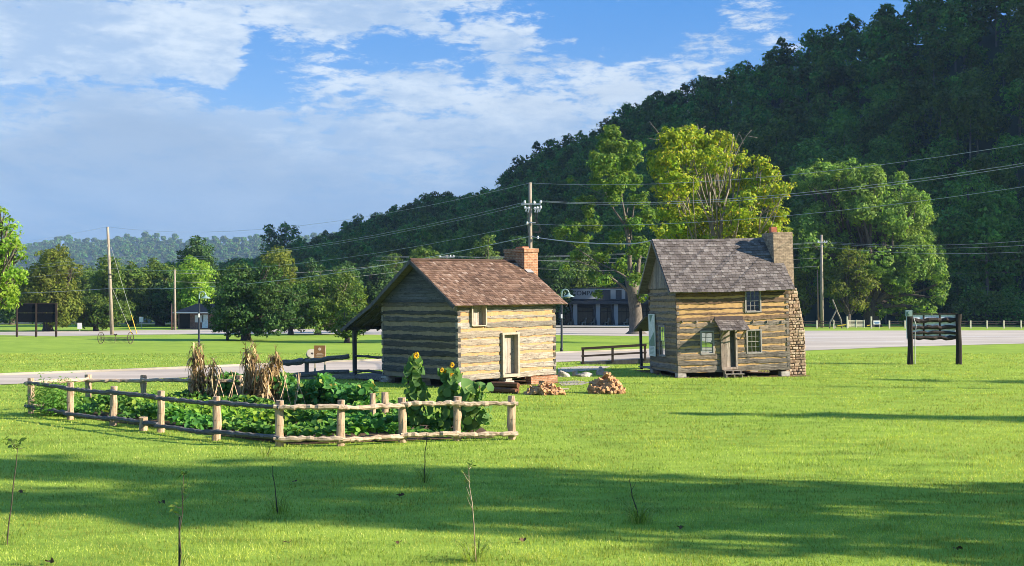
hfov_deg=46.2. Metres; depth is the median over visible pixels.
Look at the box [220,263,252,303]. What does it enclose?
broadleaf tree
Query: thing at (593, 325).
pavement
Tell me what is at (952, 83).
hillside tree
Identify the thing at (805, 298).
broadleaf tree
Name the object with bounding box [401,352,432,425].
sunflower
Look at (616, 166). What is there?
maple tree
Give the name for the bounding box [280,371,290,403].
bean pole tripod
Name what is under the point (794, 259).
hillside tree
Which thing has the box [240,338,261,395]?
corn shock
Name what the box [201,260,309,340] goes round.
broadleaf tree
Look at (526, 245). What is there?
hillside tree
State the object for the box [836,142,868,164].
hillside tree
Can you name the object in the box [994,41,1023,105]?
hillside tree
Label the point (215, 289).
broadleaf tree
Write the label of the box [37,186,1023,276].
power line
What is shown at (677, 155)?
maple tree
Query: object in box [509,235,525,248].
broadleaf tree
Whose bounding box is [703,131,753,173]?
hillside tree
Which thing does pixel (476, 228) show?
hillside tree
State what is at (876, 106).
hillside tree
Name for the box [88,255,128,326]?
broadleaf tree
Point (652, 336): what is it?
banner
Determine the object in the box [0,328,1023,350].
road
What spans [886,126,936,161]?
hillside tree
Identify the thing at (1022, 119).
hillside tree
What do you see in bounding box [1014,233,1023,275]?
hillside tree
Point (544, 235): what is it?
hillside tree
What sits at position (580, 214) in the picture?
hillside tree
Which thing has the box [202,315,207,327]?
door
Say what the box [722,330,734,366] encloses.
door
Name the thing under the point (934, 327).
timber sign
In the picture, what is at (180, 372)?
driveway
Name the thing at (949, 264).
hillside tree
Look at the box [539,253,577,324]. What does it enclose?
broadleaf tree
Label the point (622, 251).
hillside tree
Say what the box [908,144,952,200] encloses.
hillside tree
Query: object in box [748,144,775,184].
hillside tree
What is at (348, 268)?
broadleaf tree
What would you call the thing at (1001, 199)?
broadleaf tree
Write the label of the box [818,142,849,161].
hillside tree
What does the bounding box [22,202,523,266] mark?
power line
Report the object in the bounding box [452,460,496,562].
sapling
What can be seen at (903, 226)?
broadleaf tree
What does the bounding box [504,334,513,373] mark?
door
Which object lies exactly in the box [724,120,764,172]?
hillside tree
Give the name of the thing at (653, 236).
hillside tree
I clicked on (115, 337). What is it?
hay rake
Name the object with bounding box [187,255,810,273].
power line
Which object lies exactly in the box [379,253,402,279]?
broadleaf tree
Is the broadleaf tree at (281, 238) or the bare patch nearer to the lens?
the bare patch
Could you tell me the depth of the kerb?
72.02 m
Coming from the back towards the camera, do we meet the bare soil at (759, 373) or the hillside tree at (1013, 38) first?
the hillside tree at (1013, 38)
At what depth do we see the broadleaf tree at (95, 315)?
172.10 m
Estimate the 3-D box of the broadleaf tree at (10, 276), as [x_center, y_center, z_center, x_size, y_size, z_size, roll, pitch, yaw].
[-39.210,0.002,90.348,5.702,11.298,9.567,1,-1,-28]
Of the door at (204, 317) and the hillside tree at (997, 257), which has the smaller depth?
the door at (204, 317)
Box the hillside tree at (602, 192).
[589,170,637,208]
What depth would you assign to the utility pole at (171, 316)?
179.42 m
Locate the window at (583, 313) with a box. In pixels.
[578,308,592,322]
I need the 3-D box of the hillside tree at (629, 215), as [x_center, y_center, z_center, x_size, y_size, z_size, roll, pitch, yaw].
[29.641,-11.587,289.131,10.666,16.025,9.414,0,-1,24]
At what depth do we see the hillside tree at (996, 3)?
324.10 m
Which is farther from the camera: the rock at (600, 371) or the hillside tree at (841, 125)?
the hillside tree at (841, 125)
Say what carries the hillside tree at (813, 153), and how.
on the hillside
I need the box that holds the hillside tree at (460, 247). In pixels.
[430,227,479,258]
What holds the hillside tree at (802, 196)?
on the hillside
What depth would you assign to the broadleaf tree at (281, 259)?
183.12 m
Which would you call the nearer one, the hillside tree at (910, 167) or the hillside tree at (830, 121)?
the hillside tree at (910, 167)
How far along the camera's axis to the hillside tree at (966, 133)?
287.46 m
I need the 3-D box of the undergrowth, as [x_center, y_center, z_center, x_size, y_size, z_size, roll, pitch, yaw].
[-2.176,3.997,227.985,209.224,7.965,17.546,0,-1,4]
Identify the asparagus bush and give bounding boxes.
[12,371,98,417]
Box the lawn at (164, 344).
[0,324,1023,565]
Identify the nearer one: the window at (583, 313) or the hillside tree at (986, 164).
the window at (583, 313)
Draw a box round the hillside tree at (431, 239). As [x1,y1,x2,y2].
[404,229,452,264]
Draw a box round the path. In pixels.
[558,366,609,371]
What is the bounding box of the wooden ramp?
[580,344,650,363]
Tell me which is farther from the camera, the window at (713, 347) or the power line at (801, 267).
the power line at (801, 267)
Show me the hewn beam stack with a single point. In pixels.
(507, 387)
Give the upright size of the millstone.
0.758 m
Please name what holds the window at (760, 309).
in the log cabin at (737, 298)
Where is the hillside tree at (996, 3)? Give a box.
[994,0,1023,27]
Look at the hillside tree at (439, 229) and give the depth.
287.81 m
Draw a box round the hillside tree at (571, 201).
[566,195,606,248]
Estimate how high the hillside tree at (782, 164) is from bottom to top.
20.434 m
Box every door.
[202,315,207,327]
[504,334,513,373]
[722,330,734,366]
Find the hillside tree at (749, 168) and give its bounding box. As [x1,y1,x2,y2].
[739,166,758,191]
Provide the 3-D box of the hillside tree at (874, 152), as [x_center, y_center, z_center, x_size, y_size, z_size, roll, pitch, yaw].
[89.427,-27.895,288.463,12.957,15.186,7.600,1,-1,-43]
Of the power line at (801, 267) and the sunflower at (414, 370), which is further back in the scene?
the power line at (801, 267)
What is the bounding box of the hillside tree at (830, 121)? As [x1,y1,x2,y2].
[817,110,859,145]
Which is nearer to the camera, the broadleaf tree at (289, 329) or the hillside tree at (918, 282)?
the broadleaf tree at (289, 329)
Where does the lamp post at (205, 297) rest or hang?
on the lawn at (164, 344)
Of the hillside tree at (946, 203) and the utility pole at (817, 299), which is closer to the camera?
the utility pole at (817, 299)
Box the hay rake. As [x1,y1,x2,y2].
[97,332,133,343]
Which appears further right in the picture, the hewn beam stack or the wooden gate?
the wooden gate
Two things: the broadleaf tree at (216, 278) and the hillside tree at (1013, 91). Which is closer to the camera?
the broadleaf tree at (216, 278)
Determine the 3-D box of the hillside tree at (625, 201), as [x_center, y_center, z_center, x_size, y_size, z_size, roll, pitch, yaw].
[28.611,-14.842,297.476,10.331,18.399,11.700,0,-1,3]
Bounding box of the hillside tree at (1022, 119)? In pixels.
[1016,72,1023,128]
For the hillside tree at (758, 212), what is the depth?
261.40 m
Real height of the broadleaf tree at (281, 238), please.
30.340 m
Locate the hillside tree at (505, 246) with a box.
[495,243,514,259]
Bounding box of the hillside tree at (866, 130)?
[839,113,885,160]
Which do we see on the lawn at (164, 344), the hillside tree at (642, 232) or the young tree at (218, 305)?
the young tree at (218, 305)
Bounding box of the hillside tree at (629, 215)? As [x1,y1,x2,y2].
[614,203,651,240]
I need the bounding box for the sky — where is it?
[0,0,1013,245]
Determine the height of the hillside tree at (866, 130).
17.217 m
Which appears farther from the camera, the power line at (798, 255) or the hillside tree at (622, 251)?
the hillside tree at (622, 251)
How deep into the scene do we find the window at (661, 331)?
66.65 m
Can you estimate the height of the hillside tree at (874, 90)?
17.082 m
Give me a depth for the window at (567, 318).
217.84 m
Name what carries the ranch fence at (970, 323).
on the lawn at (164, 344)
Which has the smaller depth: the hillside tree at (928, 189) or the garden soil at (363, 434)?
the garden soil at (363, 434)
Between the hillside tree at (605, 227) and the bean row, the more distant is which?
the hillside tree at (605, 227)
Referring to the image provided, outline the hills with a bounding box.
[19,243,260,269]
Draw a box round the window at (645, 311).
[642,308,648,317]
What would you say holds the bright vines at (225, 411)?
on the garden soil at (363, 434)
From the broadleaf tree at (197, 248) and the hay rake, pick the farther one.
the broadleaf tree at (197, 248)
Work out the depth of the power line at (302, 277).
115.23 m
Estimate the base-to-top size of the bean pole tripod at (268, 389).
1.431 m
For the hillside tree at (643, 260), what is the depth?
239.67 m
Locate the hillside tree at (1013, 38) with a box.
[993,23,1023,66]
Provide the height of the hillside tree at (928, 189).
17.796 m
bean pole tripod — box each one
[214,364,223,396]
[228,370,237,397]
[265,374,273,399]
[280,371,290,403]
[294,372,304,404]
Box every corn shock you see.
[184,341,209,398]
[203,356,224,398]
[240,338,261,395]
[254,360,275,399]
[265,345,284,401]
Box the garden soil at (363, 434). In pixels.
[47,406,487,443]
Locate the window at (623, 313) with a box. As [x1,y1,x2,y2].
[618,308,629,322]
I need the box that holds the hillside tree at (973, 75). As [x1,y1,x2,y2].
[944,66,1002,98]
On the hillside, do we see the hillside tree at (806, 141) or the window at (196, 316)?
the hillside tree at (806, 141)
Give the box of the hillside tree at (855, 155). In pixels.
[832,152,868,172]
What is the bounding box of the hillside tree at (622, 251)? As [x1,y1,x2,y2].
[599,229,646,286]
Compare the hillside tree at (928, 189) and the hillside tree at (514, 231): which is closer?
the hillside tree at (928, 189)
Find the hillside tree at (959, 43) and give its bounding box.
[943,25,991,68]
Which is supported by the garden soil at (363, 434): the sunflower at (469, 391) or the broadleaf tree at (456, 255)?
the sunflower at (469, 391)
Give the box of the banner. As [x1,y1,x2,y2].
[648,314,655,356]
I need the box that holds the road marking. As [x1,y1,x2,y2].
[886,336,980,341]
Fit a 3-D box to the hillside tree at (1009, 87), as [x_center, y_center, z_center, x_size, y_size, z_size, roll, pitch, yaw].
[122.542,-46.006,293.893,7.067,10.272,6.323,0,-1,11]
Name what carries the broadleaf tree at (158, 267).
on the lawn at (164, 344)
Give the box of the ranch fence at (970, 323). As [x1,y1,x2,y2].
[803,320,1023,327]
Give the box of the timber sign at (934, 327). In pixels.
[905,310,961,364]
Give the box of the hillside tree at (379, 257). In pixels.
[369,252,386,265]
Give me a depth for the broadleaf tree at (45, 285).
168.96 m
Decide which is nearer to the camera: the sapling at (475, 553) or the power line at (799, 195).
the sapling at (475, 553)
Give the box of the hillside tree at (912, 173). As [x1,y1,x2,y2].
[904,158,934,187]
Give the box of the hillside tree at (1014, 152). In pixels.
[990,133,1023,191]
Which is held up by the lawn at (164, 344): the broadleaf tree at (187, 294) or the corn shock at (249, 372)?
the broadleaf tree at (187, 294)
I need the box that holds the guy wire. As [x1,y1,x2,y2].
[111,248,136,333]
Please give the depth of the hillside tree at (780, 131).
309.69 m
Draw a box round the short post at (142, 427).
[139,417,147,430]
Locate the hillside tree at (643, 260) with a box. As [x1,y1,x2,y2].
[632,252,646,272]
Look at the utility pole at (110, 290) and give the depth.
151.79 m
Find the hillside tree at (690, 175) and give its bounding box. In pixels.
[667,165,703,205]
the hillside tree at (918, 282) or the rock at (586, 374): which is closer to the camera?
the rock at (586, 374)
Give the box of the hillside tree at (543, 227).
[534,225,557,242]
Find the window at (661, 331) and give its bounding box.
[658,325,665,356]
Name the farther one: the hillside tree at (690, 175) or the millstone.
the hillside tree at (690, 175)
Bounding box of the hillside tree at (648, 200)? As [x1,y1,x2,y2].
[624,182,678,227]
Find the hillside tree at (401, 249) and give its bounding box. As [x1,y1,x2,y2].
[379,236,413,270]
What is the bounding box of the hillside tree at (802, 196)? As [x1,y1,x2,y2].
[791,165,834,204]
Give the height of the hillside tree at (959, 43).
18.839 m
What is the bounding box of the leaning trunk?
[829,299,842,327]
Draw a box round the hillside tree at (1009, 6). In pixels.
[995,0,1023,43]
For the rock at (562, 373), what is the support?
on the lawn at (164, 344)
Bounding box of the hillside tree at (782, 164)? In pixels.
[766,151,807,206]
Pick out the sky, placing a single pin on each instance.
(186, 119)
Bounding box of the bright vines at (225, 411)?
[87,390,305,424]
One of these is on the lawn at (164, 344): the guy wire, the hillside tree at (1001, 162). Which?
the guy wire
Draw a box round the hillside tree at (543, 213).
[519,196,556,240]
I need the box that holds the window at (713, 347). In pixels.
[700,331,714,354]
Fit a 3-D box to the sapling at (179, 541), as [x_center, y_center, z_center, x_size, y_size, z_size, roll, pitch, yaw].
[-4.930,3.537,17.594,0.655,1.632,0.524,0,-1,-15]
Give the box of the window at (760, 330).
[746,329,761,353]
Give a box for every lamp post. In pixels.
[197,291,209,346]
[560,289,573,350]
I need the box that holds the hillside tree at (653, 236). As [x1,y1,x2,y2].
[632,204,665,242]
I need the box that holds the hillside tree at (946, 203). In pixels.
[928,194,975,254]
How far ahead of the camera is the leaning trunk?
191.04 m
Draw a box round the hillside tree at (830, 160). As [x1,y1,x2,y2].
[789,153,842,210]
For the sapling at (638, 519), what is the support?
on the lawn at (164, 344)
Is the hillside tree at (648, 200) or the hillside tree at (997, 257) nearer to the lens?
the hillside tree at (997, 257)
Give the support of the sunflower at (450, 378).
on the garden soil at (363, 434)
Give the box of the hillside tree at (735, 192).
[698,164,753,232]
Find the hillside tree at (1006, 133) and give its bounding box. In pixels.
[997,131,1014,157]
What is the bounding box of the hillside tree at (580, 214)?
[560,192,616,252]
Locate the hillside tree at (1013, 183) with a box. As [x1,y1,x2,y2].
[1007,176,1020,193]
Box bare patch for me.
[560,380,588,384]
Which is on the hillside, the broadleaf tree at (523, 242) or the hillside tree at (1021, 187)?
the hillside tree at (1021, 187)
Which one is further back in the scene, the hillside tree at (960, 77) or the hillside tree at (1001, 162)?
the hillside tree at (960, 77)
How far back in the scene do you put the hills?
2696.42 m
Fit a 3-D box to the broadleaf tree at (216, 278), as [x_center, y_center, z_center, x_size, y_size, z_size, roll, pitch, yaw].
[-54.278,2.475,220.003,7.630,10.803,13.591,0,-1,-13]
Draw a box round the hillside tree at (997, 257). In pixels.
[959,211,1023,270]
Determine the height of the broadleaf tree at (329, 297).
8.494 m
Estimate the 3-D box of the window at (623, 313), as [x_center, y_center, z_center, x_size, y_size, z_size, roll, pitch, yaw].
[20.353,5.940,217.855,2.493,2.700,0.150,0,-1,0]
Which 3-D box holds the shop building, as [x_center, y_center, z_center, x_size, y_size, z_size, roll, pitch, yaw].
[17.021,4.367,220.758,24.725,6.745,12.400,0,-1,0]
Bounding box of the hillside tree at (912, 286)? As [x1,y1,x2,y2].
[888,284,918,322]
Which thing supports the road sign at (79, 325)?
on the lawn at (164, 344)
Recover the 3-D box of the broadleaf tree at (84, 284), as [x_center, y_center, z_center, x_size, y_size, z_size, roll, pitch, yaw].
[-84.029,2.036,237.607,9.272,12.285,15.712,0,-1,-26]
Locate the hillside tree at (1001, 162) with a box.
[998,160,1016,185]
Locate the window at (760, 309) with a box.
[745,291,761,312]
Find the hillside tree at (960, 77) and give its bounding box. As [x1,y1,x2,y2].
[953,72,965,92]
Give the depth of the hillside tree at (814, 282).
233.22 m
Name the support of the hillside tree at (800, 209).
on the hillside
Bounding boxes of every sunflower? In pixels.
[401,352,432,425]
[433,362,462,429]
[458,378,493,431]
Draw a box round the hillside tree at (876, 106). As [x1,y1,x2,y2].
[860,94,895,137]
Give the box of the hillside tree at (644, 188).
[634,177,671,214]
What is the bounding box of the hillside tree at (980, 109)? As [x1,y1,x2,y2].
[939,89,1004,188]
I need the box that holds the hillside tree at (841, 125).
[820,118,859,155]
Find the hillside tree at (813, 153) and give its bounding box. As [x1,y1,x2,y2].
[778,140,824,195]
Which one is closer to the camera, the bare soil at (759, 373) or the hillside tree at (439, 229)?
the bare soil at (759, 373)
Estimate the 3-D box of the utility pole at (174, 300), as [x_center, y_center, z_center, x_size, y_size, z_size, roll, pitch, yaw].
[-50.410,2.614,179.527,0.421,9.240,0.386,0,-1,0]
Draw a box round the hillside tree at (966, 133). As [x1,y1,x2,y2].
[931,85,994,163]
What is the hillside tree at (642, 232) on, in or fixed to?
on the hillside
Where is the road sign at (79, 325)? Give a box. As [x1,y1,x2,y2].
[77,323,81,330]
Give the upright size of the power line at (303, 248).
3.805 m
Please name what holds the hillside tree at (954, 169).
on the hillside
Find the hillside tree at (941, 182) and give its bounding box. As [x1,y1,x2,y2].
[915,163,950,199]
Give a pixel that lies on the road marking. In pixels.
(961, 336)
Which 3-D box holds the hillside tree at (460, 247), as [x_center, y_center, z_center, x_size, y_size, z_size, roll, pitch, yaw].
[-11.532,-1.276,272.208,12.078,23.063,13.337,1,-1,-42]
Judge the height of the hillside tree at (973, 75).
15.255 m
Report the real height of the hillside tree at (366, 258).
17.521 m
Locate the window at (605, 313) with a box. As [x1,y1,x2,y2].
[600,308,610,322]
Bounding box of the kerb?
[0,347,706,374]
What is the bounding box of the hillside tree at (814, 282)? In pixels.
[804,257,819,296]
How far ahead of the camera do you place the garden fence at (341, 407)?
34.60 m
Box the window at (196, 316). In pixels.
[195,315,201,321]
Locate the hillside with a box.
[0,0,1023,324]
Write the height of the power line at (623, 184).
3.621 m
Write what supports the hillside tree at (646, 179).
on the hillside
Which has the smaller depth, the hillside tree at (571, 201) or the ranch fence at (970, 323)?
the ranch fence at (970, 323)
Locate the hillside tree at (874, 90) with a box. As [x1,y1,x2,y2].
[859,84,896,121]
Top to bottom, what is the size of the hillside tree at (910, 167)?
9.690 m
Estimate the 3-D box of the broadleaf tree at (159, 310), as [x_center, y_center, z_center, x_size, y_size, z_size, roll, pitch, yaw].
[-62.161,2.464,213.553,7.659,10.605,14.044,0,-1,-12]
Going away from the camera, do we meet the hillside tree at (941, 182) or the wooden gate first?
the wooden gate
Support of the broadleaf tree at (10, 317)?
on the lawn at (164, 344)
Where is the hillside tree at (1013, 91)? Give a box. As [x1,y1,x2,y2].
[1000,78,1023,137]
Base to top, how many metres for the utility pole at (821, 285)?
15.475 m
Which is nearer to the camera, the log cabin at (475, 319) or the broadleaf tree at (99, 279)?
the log cabin at (475, 319)
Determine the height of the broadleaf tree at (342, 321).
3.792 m
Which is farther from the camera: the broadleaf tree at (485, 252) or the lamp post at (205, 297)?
the broadleaf tree at (485, 252)
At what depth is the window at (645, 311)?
217.84 m
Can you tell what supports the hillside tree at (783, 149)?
on the hillside
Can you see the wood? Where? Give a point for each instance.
(79, 250)
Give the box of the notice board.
[16,303,56,336]
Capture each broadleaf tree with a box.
[0,206,29,311]
[0,280,28,324]
[15,244,85,330]
[70,263,97,317]
[72,293,135,330]
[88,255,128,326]
[120,261,152,325]
[140,257,178,325]
[143,269,177,325]
[167,254,217,321]
[175,235,218,269]
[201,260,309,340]
[204,280,223,305]
[205,268,222,289]
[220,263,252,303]
[258,244,297,314]
[259,221,306,253]
[280,282,311,334]
[294,269,368,334]
[297,257,326,325]
[327,261,366,312]
[330,307,365,342]
[358,263,393,306]
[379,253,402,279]
[397,246,440,272]
[440,250,466,258]
[466,234,501,259]
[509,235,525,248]
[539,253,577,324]
[565,245,601,287]
[787,157,951,326]
[794,260,819,325]
[823,245,880,326]
[922,166,1023,311]
[927,271,985,319]
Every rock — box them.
[557,370,569,376]
[576,372,592,376]
[596,366,603,374]
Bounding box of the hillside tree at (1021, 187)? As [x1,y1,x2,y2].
[1016,176,1023,204]
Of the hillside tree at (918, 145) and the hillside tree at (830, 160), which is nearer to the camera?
the hillside tree at (830, 160)
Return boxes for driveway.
[0,348,711,383]
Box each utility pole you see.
[106,227,113,334]
[171,304,172,329]
[174,270,175,329]
[521,182,541,247]
[817,235,826,327]
[817,270,818,325]
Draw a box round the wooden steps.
[722,370,743,377]
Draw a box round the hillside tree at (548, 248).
[532,231,571,274]
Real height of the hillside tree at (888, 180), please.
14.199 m
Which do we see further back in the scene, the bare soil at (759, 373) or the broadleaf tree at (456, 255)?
the broadleaf tree at (456, 255)
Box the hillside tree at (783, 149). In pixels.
[767,140,798,174]
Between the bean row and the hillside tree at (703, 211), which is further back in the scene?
the hillside tree at (703, 211)
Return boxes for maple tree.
[551,124,659,333]
[644,123,796,343]
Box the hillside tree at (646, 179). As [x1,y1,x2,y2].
[636,160,678,201]
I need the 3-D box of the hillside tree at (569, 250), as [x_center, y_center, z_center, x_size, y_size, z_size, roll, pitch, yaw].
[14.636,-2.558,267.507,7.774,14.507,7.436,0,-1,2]
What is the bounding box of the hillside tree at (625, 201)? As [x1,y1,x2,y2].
[608,189,639,229]
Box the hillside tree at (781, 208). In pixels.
[756,207,794,251]
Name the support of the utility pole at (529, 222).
on the lawn at (164, 344)
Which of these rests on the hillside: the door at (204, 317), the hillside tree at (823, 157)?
the hillside tree at (823, 157)
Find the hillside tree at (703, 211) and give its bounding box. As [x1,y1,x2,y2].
[689,195,731,232]
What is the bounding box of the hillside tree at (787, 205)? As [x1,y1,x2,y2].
[763,190,804,233]
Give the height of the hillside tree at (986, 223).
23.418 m
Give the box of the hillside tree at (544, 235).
[533,227,557,250]
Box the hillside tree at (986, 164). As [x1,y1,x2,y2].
[963,152,1007,191]
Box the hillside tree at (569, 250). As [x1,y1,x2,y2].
[562,244,576,262]
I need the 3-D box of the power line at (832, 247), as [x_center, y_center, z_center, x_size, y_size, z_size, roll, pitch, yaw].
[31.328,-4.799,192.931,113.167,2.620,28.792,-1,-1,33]
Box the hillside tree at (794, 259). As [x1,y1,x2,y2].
[793,235,808,269]
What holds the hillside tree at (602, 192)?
on the hillside
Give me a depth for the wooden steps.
64.11 m
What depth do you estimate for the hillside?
372.19 m
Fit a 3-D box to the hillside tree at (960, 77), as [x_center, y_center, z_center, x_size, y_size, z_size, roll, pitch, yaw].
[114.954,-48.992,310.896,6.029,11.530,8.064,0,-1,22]
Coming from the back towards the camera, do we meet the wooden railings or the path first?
the path
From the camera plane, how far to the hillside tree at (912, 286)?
229.85 m
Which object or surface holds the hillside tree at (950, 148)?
on the hillside
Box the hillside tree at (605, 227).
[586,207,625,271]
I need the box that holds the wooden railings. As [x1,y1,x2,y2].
[275,354,361,378]
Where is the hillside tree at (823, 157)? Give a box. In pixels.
[792,150,853,206]
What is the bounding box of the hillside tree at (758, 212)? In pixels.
[739,194,777,233]
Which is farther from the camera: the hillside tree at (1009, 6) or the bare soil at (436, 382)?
the hillside tree at (1009, 6)
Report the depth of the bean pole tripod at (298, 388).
42.74 m
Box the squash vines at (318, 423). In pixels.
[60,389,489,437]
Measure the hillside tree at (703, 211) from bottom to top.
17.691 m
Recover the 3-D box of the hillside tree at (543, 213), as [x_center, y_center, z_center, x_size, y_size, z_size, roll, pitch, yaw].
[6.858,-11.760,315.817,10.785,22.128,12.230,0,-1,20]
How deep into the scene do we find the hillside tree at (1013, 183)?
262.36 m
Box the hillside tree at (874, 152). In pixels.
[862,136,904,171]
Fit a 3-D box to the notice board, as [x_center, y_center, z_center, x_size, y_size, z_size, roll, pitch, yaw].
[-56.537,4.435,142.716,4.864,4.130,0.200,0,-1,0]
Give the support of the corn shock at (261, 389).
on the garden soil at (363, 434)
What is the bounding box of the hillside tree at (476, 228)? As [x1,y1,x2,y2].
[456,215,500,251]
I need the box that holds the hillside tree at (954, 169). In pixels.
[942,166,959,190]
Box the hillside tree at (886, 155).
[857,135,909,179]
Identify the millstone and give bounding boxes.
[306,349,313,358]
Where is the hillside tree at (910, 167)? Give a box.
[900,153,922,177]
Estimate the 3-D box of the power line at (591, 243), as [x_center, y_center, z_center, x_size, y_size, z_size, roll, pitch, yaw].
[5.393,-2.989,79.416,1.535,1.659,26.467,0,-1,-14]
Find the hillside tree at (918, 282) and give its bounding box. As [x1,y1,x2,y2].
[911,235,936,303]
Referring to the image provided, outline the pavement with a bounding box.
[556,325,628,326]
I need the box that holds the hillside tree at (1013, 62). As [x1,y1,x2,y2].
[1000,45,1023,123]
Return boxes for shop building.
[556,288,648,324]
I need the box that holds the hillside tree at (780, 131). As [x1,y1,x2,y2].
[747,115,800,172]
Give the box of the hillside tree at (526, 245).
[512,239,544,277]
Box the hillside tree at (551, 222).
[545,214,575,252]
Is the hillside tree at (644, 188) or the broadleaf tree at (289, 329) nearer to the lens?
the broadleaf tree at (289, 329)
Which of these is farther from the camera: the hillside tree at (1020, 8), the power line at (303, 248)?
the hillside tree at (1020, 8)
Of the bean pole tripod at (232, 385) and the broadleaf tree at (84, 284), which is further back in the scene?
the broadleaf tree at (84, 284)
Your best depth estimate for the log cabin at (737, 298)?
65.09 m
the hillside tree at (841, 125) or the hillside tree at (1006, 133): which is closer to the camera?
the hillside tree at (1006, 133)
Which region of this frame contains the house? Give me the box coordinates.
[173,304,214,328]
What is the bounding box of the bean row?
[215,371,380,414]
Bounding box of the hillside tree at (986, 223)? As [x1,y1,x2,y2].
[945,203,1023,316]
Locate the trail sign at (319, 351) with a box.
[314,345,325,370]
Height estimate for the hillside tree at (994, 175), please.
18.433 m
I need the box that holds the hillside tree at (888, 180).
[885,177,900,194]
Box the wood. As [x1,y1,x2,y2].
[10,231,335,288]
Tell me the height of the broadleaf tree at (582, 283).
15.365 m
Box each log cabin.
[340,247,567,386]
[633,227,805,377]
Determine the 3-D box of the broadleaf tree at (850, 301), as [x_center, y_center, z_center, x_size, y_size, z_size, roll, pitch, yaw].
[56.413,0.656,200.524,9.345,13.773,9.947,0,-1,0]
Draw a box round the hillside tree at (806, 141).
[791,135,835,165]
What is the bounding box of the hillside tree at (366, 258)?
[359,251,376,276]
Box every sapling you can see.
[0,436,31,544]
[153,469,198,565]
[258,443,273,456]
[258,466,298,514]
[413,434,439,483]
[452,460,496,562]
[619,479,659,524]
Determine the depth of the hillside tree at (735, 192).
277.94 m
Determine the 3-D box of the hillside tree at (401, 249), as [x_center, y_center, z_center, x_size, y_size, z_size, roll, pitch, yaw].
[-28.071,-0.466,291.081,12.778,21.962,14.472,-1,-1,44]
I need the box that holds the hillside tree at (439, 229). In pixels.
[418,221,471,257]
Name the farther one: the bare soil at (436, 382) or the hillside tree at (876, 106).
the hillside tree at (876, 106)
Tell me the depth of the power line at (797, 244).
189.38 m
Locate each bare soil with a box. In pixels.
[352,377,558,387]
[635,370,808,377]
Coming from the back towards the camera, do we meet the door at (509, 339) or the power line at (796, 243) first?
the power line at (796, 243)
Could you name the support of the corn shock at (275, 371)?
on the garden soil at (363, 434)
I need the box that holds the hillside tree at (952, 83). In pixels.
[938,75,965,108]
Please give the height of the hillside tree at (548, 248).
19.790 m
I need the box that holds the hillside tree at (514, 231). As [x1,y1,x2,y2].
[489,213,540,258]
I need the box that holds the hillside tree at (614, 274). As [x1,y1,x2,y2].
[603,266,623,286]
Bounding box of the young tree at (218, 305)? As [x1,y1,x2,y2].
[210,291,234,339]
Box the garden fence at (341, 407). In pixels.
[24,374,518,446]
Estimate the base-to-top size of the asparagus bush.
1.680 m
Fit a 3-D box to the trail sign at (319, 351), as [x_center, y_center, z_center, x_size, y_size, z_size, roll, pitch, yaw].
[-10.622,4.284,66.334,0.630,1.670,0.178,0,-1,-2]
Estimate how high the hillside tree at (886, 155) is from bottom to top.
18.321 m
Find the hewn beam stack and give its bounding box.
[489,381,519,393]
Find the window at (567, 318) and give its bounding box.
[563,309,570,322]
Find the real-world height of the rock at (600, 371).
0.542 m
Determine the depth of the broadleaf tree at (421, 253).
201.64 m
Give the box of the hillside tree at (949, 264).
[926,244,961,314]
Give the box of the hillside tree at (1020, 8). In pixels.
[1008,0,1023,33]
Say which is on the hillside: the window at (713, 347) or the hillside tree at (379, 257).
the hillside tree at (379, 257)
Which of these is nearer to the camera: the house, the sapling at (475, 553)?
the sapling at (475, 553)
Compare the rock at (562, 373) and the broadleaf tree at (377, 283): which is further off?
the broadleaf tree at (377, 283)
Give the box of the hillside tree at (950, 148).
[927,134,966,172]
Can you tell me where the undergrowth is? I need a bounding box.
[0,284,1023,325]
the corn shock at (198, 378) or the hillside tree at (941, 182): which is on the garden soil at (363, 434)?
the corn shock at (198, 378)
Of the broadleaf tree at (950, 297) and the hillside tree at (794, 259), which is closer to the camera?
the broadleaf tree at (950, 297)
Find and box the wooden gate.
[837,316,871,327]
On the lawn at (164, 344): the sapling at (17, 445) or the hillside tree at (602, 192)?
the sapling at (17, 445)
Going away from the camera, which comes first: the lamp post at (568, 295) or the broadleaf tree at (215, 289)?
the lamp post at (568, 295)
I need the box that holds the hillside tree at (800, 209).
[791,199,826,306]
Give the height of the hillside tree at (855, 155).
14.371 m
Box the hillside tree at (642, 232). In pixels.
[615,223,651,271]
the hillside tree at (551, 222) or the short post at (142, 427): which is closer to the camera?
the short post at (142, 427)
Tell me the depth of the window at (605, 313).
217.84 m
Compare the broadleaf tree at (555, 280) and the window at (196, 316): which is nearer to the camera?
the window at (196, 316)
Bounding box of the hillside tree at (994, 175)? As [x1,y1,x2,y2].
[961,152,1014,192]
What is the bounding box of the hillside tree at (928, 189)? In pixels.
[915,182,944,213]
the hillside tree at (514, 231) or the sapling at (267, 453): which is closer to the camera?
the sapling at (267, 453)
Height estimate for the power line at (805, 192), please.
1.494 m
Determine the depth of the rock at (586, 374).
64.86 m
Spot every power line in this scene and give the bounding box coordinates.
[22,144,1020,242]
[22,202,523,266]
[24,205,522,269]
[32,237,525,292]
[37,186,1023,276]
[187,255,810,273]
[376,246,1011,260]
[382,254,1017,267]
[402,241,1015,256]
[495,242,1023,257]
[531,236,650,243]
[549,163,1022,202]
[551,165,1023,204]
[580,266,1007,278]
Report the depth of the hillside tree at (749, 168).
299.24 m
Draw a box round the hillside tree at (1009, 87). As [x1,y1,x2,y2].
[997,76,1023,110]
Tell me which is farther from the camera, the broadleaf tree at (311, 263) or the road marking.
the broadleaf tree at (311, 263)
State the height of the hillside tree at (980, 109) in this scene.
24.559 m

